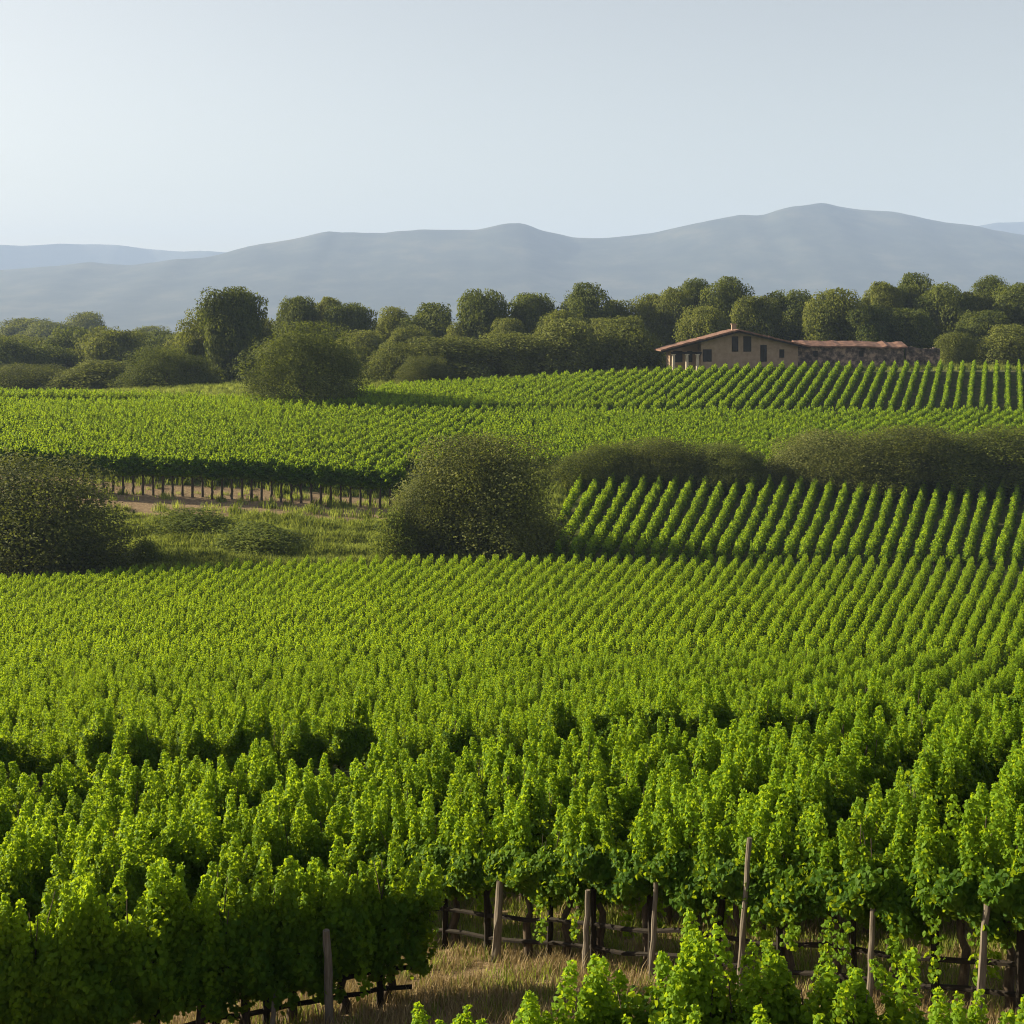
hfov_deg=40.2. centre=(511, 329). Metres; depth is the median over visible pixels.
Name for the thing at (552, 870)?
grapevine
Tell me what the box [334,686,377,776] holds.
grapevine
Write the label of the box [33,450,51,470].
grapevine
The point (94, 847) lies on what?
grapevine
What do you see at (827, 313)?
broadleaf tree
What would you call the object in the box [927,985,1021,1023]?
grapevine
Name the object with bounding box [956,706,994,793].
grapevine
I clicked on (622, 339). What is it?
bush
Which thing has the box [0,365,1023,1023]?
ground
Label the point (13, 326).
broadleaf tree
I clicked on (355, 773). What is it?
grapevine
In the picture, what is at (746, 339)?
window
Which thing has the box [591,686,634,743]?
grapevine
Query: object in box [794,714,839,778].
grapevine
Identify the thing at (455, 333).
broadleaf tree
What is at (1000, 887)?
grapevine
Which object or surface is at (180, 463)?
grapevine
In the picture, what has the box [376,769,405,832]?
grapevine
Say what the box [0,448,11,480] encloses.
grapevine
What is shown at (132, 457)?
grapevine
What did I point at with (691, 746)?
grapevine
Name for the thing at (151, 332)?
broadleaf tree
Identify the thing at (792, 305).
broadleaf tree
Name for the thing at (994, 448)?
bush
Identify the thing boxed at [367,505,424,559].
shrub
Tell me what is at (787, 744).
grapevine
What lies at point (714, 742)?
grapevine
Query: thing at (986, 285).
broadleaf tree
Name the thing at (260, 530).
shrub
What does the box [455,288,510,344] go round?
broadleaf tree
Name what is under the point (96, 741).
grapevine
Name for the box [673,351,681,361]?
door
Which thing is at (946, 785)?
grapevine
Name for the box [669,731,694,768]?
grapevine
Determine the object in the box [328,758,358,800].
grapevine
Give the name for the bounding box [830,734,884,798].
grapevine
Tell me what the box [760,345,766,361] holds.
window
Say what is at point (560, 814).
grapevine
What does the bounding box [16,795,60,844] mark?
grapevine
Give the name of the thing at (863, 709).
grapevine
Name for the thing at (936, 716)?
grapevine
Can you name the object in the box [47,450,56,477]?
grapevine
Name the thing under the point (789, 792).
grapevine
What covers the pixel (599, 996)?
grapevine
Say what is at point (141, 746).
grapevine
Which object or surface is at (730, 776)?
grapevine
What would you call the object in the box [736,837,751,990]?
wooden stake
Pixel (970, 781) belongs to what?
grapevine
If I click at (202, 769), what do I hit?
grapevine
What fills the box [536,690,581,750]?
grapevine
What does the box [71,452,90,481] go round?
grapevine
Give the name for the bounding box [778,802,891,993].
grapevine
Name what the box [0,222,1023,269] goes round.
mountain ridge
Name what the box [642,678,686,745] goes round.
grapevine
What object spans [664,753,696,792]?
grapevine
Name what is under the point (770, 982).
grapevine
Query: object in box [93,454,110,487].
grapevine
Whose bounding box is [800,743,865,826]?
grapevine
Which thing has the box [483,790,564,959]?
grapevine
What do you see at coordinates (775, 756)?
grapevine
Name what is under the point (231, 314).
broadleaf tree
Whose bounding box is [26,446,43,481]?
grapevine
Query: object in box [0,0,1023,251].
sky
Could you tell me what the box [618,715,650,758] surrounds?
grapevine
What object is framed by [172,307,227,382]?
broadleaf tree
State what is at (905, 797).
grapevine
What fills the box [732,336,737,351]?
window
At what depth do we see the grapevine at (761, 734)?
31.65 m
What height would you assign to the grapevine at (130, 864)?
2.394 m
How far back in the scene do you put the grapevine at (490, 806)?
27.10 m
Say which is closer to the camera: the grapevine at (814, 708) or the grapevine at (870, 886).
the grapevine at (870, 886)
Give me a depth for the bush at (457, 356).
306.97 m
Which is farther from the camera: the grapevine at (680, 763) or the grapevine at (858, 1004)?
the grapevine at (680, 763)
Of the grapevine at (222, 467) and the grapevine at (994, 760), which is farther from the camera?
the grapevine at (222, 467)
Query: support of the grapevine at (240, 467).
on the ground at (146, 501)
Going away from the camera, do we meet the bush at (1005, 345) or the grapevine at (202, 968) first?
the grapevine at (202, 968)
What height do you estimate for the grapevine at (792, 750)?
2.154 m
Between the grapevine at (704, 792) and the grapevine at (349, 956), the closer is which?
the grapevine at (349, 956)
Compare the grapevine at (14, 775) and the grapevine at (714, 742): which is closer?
the grapevine at (714, 742)
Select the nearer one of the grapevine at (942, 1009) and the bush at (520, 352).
the grapevine at (942, 1009)
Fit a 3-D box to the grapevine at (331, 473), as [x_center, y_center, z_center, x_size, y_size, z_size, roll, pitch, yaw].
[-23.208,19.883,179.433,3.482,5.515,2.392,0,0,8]
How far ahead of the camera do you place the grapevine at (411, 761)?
30.96 m
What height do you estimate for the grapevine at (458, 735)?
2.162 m
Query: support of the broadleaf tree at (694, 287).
on the ground at (146, 501)
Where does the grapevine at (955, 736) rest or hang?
on the ground at (146, 501)
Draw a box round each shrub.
[128,537,161,565]
[138,507,243,535]
[203,518,315,556]
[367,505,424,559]
[522,520,569,550]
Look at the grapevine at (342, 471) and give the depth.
179.19 m
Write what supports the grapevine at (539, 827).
on the ground at (146, 501)
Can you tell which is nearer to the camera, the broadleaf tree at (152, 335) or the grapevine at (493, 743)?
the grapevine at (493, 743)
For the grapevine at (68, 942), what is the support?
on the ground at (146, 501)
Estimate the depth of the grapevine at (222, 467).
181.02 m
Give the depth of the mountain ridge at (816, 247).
7285.05 m
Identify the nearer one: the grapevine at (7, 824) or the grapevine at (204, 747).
the grapevine at (7, 824)
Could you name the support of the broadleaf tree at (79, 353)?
on the ground at (146, 501)
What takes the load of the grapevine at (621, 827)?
on the ground at (146, 501)
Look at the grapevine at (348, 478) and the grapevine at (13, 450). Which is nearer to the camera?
the grapevine at (348, 478)
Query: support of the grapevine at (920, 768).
on the ground at (146, 501)
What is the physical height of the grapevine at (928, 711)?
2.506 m
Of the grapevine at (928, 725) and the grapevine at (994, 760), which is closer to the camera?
the grapevine at (994, 760)
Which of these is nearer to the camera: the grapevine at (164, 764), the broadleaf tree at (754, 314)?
the grapevine at (164, 764)
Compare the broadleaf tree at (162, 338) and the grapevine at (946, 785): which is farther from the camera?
the broadleaf tree at (162, 338)
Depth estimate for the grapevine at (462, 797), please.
25.93 m
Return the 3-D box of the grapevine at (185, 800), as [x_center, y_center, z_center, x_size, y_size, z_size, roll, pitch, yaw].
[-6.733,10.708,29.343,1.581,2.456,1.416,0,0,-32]
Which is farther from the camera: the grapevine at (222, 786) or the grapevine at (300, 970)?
the grapevine at (222, 786)
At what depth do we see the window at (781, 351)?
299.94 m
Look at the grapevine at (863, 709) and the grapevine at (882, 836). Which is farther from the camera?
the grapevine at (863, 709)
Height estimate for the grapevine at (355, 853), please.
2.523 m
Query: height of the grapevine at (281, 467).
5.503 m
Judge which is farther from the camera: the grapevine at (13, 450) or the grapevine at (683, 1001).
the grapevine at (13, 450)
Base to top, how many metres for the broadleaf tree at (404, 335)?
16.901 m
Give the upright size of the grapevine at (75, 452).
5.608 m
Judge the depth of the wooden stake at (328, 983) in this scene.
18.51 m
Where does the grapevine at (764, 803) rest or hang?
on the ground at (146, 501)
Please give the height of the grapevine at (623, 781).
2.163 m
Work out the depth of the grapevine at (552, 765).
29.85 m
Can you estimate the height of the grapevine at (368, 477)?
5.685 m
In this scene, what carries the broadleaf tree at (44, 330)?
on the ground at (146, 501)
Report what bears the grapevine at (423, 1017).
on the ground at (146, 501)
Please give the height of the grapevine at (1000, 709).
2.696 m
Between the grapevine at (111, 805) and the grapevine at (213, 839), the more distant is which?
the grapevine at (111, 805)
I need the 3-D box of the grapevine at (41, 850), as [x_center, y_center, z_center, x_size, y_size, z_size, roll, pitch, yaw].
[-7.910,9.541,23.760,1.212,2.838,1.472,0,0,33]
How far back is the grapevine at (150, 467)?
182.15 m
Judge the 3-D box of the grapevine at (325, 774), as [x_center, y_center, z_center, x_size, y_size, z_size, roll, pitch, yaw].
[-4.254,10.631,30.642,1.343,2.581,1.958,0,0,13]
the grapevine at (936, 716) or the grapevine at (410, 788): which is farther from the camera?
the grapevine at (936, 716)
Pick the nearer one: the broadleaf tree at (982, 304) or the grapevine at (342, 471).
the grapevine at (342, 471)
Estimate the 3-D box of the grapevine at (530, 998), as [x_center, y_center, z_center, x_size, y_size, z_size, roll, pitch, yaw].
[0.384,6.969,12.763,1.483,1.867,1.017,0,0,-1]
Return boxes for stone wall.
[904,346,939,366]
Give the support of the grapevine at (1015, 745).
on the ground at (146, 501)
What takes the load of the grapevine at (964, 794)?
on the ground at (146, 501)
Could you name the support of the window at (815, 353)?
in the farmhouse
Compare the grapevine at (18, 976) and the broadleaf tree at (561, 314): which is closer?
the grapevine at (18, 976)
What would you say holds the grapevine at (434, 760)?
on the ground at (146, 501)
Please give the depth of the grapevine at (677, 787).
22.66 m
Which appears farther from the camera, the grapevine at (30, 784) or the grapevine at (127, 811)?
the grapevine at (30, 784)
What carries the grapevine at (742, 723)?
on the ground at (146, 501)
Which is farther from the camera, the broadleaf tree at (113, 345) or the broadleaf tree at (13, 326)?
the broadleaf tree at (13, 326)
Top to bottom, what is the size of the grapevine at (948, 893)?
2.667 m
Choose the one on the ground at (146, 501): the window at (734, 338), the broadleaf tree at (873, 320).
the broadleaf tree at (873, 320)
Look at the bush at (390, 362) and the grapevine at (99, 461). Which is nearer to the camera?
the grapevine at (99, 461)
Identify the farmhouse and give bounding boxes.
[654,324,907,370]
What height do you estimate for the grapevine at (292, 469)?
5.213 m
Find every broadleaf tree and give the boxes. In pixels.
[0,317,52,336]
[0,334,39,340]
[0,336,39,387]
[15,321,73,341]
[16,344,83,376]
[17,336,50,348]
[43,326,87,362]
[62,311,106,331]
[72,325,118,362]
[80,329,150,388]
[130,330,159,350]
[132,325,170,332]
[134,330,174,337]
[143,334,177,381]
[159,332,184,381]
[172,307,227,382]
[194,286,268,382]
[235,318,285,380]
[274,295,321,344]
[313,296,342,352]
[322,302,377,349]
[335,329,389,376]
[371,306,409,343]
[386,324,434,354]
[399,302,454,343]
[444,322,486,371]
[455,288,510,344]
[485,317,530,361]
[504,292,557,335]
[535,309,581,340]
[554,282,616,327]
[570,317,613,365]
[604,299,636,322]
[627,293,671,365]
[648,286,697,345]
[672,305,731,341]
[678,277,710,313]
[698,276,754,324]
[729,295,782,337]
[762,289,815,340]
[799,287,866,340]
[837,304,901,341]
[860,281,904,311]
[882,307,940,359]
[897,272,934,309]
[913,281,976,351]
[954,309,1010,360]
[959,291,989,314]
[969,274,1007,309]
[987,282,1023,329]
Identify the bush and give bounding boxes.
[0,362,76,391]
[0,447,157,579]
[35,359,137,390]
[106,344,229,388]
[229,320,371,406]
[359,341,425,381]
[383,474,475,559]
[389,428,584,562]
[394,355,453,383]
[406,335,507,380]
[477,331,553,377]
[530,317,607,374]
[542,441,664,489]
[592,315,665,371]
[609,436,727,489]
[693,439,774,492]
[761,425,904,494]
[821,422,991,497]
[887,423,1023,497]
[933,331,977,364]
[974,323,1023,364]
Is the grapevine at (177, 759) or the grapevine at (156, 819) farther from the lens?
the grapevine at (177, 759)
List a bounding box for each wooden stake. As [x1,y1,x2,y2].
[270,991,276,1023]
[323,928,333,1023]
[491,880,502,962]
[581,889,589,972]
[649,881,657,980]
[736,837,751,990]
[866,908,875,998]
[975,897,989,1021]
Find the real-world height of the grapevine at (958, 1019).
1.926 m
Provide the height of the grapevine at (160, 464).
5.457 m
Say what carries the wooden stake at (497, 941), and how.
on the ground at (146, 501)
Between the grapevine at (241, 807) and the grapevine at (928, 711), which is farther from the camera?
the grapevine at (928, 711)
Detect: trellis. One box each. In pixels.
[152,929,411,1023]
[432,885,1023,1009]
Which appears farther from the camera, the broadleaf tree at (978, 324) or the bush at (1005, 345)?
the broadleaf tree at (978, 324)
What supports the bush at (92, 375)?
on the ground at (146, 501)
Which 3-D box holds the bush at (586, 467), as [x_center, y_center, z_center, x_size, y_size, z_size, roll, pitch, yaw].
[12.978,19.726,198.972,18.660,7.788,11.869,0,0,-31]
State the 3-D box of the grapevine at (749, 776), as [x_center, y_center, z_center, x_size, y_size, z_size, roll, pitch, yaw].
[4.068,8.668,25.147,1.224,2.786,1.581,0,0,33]
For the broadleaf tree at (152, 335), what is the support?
on the ground at (146, 501)
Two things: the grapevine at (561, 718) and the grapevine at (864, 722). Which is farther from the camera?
the grapevine at (561, 718)
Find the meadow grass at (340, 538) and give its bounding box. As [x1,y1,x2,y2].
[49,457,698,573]
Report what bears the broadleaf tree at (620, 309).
on the ground at (146, 501)
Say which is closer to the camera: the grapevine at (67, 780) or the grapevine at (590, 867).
the grapevine at (590, 867)
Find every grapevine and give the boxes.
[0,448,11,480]
[0,735,19,772]
[0,761,20,803]
[0,772,34,820]
[0,788,34,843]
[0,817,43,932]
[0,829,38,863]
[0,892,16,1023]
[0,898,70,1023]
[2,850,116,1023]
[5,447,23,474]
[9,826,38,845]
[14,444,28,470]
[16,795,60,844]
[17,772,63,814]
[25,817,84,898]
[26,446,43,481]
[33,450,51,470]
[35,814,77,859]
[40,851,132,930]
[41,867,154,1023]
[44,745,98,813]
[44,793,82,830]
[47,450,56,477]
[52,449,70,475]
[64,796,117,840]
[66,776,128,820]
[69,449,80,487]
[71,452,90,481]
[72,817,120,882]
[73,698,124,774]
[79,808,115,851]
[82,730,127,800]
[84,825,146,916]
[85,453,99,491]
[90,784,136,833]
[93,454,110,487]
[94,754,150,808]
[95,802,159,865]
[100,857,211,1023]
[102,454,121,493]
[112,456,133,493]
[115,789,156,842]
[116,762,179,818]
[120,812,208,908]
[122,715,167,772]
[123,452,141,494]
[131,456,154,494]
[137,744,187,797]
[143,455,160,495]
[143,808,195,887]
[146,877,259,1023]
[150,456,172,494]
[158,792,181,829]
[159,782,221,820]
[161,455,180,496]
[165,761,205,808]
[165,788,236,898]
[167,771,222,910]
[170,717,219,776]
[174,457,189,496]
[174,755,205,783]
[181,455,202,497]
[191,457,207,496]
[192,761,224,791]
[196,755,240,829]
[198,841,303,1023]
[200,459,222,499]
[206,829,278,910]
[216,458,232,497]
[220,738,261,788]
[221,691,275,768]
[221,793,249,835]
[223,456,240,498]
[224,808,253,860]
[229,748,276,812]
[232,457,248,498]
[235,734,288,782]
[240,458,263,497]
[245,811,288,843]
[246,803,311,897]
[248,790,282,827]
[249,460,274,500]
[252,766,319,840]
[261,776,296,805]
[262,457,279,497]
[262,856,346,1023]
[266,764,297,806]
[269,461,291,502]
[275,711,328,771]
[279,463,300,501]
[285,758,313,784]
[291,463,310,502]
[291,804,345,895]
[292,835,400,1014]
[302,460,318,501]
[302,753,348,805]
[303,775,345,832]
[308,464,330,504]
[320,464,342,500]
[323,786,360,821]
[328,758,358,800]
[329,778,377,855]
[332,465,349,504]
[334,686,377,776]
[334,790,396,885]
[339,466,361,505]
[347,762,385,815]
[349,761,372,794]
[350,837,444,1002]
[351,466,365,506]
[352,798,411,881]
[358,464,375,506]
[365,731,403,780]
[369,468,389,508]
[369,748,412,801]
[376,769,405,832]
[377,467,401,506]
[385,784,454,922]
[391,758,436,817]
[392,467,410,497]
[404,748,431,767]
[408,758,430,786]
[409,794,497,947]
[411,764,447,814]
[411,1001,473,1023]
[417,734,455,790]
[434,772,488,895]
[438,703,481,759]
[438,752,456,780]
[445,755,471,796]
[445,792,530,948]
[453,996,552,1023]
[454,746,501,797]
[469,737,485,770]
[477,735,510,762]
[477,775,503,824]
[479,733,506,780]
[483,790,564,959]
[487,743,523,818]
[496,763,553,905]
[518,720,557,768]
[522,740,551,791]
[522,989,605,1023]
[523,775,566,894]
[526,805,609,962]
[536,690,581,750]
[544,726,575,763]
[544,953,646,1023]
[546,758,589,816]
[547,755,572,784]
[551,789,614,919]
[554,736,591,779]
[559,782,641,957]
[571,717,615,786]
[571,741,621,811]
[589,785,633,909]
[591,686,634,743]
[594,758,641,795]
[600,796,686,972]
[602,724,626,773]
[608,769,656,825]
[610,907,744,1023]
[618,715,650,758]
[620,744,657,796]
[621,1004,702,1023]
[639,733,670,782]
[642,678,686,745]
[642,769,698,926]
[643,764,672,801]
[643,785,747,938]
[644,716,690,770]
[658,928,800,1023]
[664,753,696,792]
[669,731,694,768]
[670,781,706,914]
[679,733,715,782]
[687,682,739,744]
[687,730,717,756]
[688,708,717,754]
[691,724,728,772]
[691,752,743,822]
[695,768,735,846]
[697,794,785,972]
[715,719,752,760]
[715,734,761,809]
[726,783,793,929]
[732,710,758,752]
[732,939,878,1023]
[734,765,808,854]
[735,793,834,969]
[737,742,773,791]
[744,679,791,735]
[748,712,766,752]
[750,1004,824,1023]
[757,722,796,789]
[758,726,785,757]
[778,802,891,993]
[779,722,797,756]
[784,747,797,777]
[791,720,818,779]
[793,947,929,1023]
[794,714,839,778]
[794,752,838,852]
[796,681,835,733]
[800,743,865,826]
[813,712,845,756]
[823,717,842,746]
[827,696,852,744]
[828,754,877,825]
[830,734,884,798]
[843,783,901,937]
[845,711,896,797]
[845,805,950,998]
[846,711,865,736]
[851,665,892,727]
[853,704,869,727]
[861,705,909,784]
[873,786,938,857]
[874,766,933,830]
[886,706,919,772]
[895,723,965,848]
[896,671,942,725]
[897,759,908,773]
[898,697,933,756]
[905,794,1016,1010]
[910,749,959,845]
[917,738,976,823]
[927,701,951,732]
[927,704,944,731]
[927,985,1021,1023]
[934,707,988,789]
[936,744,982,793]
[949,792,1023,1014]
[950,991,1023,1023]
[951,782,1020,946]
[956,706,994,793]
[975,714,1007,782]
[985,758,1023,808]
[988,711,1023,748]
[988,712,1016,760]
[990,693,1023,743]
[990,748,1022,793]
[990,781,1023,837]
[1003,668,1023,711]
[1004,740,1022,764]
[1010,707,1023,736]
[1013,813,1023,889]
[1020,725,1023,751]
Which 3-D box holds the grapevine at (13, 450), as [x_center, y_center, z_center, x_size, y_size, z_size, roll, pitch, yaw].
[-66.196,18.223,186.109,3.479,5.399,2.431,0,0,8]
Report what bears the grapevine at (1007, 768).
on the ground at (146, 501)
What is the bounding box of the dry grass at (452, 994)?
[130,888,1016,1023]
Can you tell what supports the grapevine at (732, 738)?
on the ground at (146, 501)
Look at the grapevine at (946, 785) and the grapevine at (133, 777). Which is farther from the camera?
the grapevine at (133, 777)
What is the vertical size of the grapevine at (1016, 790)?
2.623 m
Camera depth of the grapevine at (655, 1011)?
12.60 m
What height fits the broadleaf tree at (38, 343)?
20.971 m
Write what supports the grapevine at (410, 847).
on the ground at (146, 501)
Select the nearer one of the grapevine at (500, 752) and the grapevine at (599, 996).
the grapevine at (599, 996)
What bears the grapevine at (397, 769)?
on the ground at (146, 501)
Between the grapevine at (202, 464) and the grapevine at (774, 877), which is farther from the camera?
the grapevine at (202, 464)
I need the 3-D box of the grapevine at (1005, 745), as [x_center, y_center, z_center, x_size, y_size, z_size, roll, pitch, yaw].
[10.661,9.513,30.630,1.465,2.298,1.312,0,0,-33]
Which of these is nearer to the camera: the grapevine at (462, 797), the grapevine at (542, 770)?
the grapevine at (462, 797)
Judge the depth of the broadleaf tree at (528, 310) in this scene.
385.30 m
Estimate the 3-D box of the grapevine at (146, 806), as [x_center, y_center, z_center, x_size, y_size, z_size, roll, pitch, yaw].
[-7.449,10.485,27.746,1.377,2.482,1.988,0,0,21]
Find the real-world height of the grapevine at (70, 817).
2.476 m
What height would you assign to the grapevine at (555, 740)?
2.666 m
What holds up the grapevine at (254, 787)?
on the ground at (146, 501)
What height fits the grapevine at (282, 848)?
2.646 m
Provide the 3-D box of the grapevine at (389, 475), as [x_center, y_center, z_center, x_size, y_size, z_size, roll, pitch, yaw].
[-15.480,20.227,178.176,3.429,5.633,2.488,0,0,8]
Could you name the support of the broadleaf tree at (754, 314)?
on the ground at (146, 501)
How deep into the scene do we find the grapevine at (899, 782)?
22.08 m
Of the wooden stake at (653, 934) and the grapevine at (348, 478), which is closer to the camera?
the wooden stake at (653, 934)
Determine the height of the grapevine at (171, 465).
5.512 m
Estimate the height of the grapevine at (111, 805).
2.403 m
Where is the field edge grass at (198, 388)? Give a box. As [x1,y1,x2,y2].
[27,360,1023,398]
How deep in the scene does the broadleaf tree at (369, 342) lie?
365.68 m
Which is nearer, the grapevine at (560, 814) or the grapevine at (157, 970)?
the grapevine at (157, 970)
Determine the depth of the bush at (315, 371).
257.27 m
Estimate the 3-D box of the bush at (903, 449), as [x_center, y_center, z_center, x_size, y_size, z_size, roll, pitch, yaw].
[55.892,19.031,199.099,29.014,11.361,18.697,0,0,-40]
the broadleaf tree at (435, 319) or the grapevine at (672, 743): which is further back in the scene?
the broadleaf tree at (435, 319)
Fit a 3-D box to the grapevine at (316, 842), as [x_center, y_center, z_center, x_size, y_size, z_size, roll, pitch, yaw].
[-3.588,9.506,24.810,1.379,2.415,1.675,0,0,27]
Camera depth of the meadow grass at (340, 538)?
164.04 m
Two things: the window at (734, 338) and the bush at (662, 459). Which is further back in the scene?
the window at (734, 338)
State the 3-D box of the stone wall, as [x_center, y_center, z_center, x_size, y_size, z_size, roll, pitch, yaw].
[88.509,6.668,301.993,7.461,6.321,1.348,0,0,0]
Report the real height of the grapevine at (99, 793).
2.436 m
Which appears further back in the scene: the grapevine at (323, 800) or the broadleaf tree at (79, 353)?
the broadleaf tree at (79, 353)
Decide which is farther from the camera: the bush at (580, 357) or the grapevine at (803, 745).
the bush at (580, 357)
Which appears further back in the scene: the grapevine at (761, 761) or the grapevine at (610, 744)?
the grapevine at (610, 744)
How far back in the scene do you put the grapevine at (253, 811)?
28.67 m
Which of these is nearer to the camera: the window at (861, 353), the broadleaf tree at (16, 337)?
the window at (861, 353)
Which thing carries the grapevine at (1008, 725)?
on the ground at (146, 501)
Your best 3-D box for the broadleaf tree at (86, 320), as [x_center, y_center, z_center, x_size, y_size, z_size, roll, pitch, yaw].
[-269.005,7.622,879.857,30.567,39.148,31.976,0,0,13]
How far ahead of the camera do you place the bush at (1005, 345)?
306.49 m
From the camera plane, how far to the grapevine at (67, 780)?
32.89 m
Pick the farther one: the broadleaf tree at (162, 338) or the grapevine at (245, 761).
the broadleaf tree at (162, 338)
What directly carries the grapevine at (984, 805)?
on the ground at (146, 501)
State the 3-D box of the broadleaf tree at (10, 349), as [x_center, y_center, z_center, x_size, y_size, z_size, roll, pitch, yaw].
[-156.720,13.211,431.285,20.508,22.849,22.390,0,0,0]
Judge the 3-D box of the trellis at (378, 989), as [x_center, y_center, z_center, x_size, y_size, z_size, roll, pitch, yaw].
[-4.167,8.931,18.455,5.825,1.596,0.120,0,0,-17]
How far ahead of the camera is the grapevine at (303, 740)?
37.74 m
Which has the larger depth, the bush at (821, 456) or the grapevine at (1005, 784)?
the bush at (821, 456)
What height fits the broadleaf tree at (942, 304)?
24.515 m
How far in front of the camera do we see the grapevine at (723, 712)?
37.80 m
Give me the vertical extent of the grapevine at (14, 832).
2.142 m
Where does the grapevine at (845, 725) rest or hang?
on the ground at (146, 501)
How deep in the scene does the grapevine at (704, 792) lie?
23.66 m
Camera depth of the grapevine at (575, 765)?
30.70 m
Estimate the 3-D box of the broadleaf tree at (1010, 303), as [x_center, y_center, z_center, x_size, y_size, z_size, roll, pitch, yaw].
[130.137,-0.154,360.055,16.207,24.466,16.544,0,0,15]
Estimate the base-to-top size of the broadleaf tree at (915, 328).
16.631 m
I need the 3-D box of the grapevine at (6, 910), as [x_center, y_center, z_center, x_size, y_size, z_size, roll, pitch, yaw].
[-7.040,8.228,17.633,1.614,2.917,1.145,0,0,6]
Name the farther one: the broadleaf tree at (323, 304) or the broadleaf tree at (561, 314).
the broadleaf tree at (323, 304)
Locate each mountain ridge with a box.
[0,203,1023,332]
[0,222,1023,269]
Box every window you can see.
[687,351,691,361]
[703,349,711,361]
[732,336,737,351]
[743,336,750,351]
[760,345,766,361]
[779,349,783,357]
[813,351,817,356]
[859,351,863,356]
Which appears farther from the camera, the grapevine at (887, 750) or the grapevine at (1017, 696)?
the grapevine at (1017, 696)
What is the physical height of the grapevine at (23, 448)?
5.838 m
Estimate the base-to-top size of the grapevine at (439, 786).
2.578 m
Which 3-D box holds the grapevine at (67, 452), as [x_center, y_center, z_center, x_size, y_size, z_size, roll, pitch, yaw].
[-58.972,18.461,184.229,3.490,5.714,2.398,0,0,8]
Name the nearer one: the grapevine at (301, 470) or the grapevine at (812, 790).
the grapevine at (812, 790)
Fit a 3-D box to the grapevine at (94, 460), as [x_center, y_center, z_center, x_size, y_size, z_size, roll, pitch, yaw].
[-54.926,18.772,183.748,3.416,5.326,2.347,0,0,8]
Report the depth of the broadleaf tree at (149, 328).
895.58 m
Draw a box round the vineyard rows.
[0,359,1023,784]
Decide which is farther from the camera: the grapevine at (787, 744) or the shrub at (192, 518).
the shrub at (192, 518)
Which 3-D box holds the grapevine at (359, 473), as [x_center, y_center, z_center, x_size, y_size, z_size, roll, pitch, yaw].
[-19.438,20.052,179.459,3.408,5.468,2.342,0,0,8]
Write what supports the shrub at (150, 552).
on the ground at (146, 501)
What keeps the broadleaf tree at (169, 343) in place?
on the ground at (146, 501)
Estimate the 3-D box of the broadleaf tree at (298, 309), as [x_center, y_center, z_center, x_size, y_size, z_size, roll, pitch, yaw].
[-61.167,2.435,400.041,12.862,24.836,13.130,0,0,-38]
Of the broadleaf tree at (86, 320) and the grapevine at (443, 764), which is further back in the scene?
the broadleaf tree at (86, 320)
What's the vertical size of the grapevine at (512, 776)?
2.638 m
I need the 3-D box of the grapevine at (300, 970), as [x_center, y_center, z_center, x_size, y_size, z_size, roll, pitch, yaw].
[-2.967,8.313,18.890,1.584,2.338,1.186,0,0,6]
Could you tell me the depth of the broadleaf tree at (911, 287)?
367.14 m
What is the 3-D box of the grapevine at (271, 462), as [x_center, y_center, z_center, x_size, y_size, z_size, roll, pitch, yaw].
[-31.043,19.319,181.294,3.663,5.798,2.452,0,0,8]
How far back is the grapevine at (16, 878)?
22.64 m
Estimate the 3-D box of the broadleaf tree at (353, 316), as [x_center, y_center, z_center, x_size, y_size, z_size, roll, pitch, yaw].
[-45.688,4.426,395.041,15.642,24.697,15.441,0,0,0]
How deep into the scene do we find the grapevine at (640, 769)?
29.15 m
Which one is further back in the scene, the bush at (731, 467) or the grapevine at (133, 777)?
the bush at (731, 467)
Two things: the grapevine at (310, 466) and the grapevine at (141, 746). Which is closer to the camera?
the grapevine at (141, 746)
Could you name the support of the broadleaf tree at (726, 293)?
on the ground at (146, 501)
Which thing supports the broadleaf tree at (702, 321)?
on the ground at (146, 501)
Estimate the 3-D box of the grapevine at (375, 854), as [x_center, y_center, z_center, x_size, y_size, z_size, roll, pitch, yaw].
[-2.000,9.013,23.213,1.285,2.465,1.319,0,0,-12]
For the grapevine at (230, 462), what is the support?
on the ground at (146, 501)
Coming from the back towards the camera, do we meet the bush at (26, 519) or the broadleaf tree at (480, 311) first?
the broadleaf tree at (480, 311)
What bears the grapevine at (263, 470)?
on the ground at (146, 501)
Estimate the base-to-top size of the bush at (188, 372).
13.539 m
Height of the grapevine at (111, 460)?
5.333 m
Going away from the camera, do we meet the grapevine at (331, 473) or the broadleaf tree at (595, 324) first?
the grapevine at (331, 473)
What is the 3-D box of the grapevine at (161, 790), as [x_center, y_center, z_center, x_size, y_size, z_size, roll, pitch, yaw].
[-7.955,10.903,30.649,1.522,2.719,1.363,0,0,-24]
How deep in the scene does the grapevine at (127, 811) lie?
25.34 m
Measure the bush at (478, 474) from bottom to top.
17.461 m
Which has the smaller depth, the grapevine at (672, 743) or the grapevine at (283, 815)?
the grapevine at (283, 815)
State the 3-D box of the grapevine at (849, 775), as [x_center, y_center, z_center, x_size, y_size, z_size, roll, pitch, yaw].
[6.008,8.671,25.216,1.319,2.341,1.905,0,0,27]
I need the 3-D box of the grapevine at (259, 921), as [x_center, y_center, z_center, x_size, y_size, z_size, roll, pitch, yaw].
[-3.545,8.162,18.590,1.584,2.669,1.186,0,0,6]
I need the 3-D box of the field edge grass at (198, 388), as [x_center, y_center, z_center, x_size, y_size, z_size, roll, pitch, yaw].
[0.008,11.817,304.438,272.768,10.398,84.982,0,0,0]
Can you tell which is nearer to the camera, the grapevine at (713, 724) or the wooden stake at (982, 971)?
the wooden stake at (982, 971)

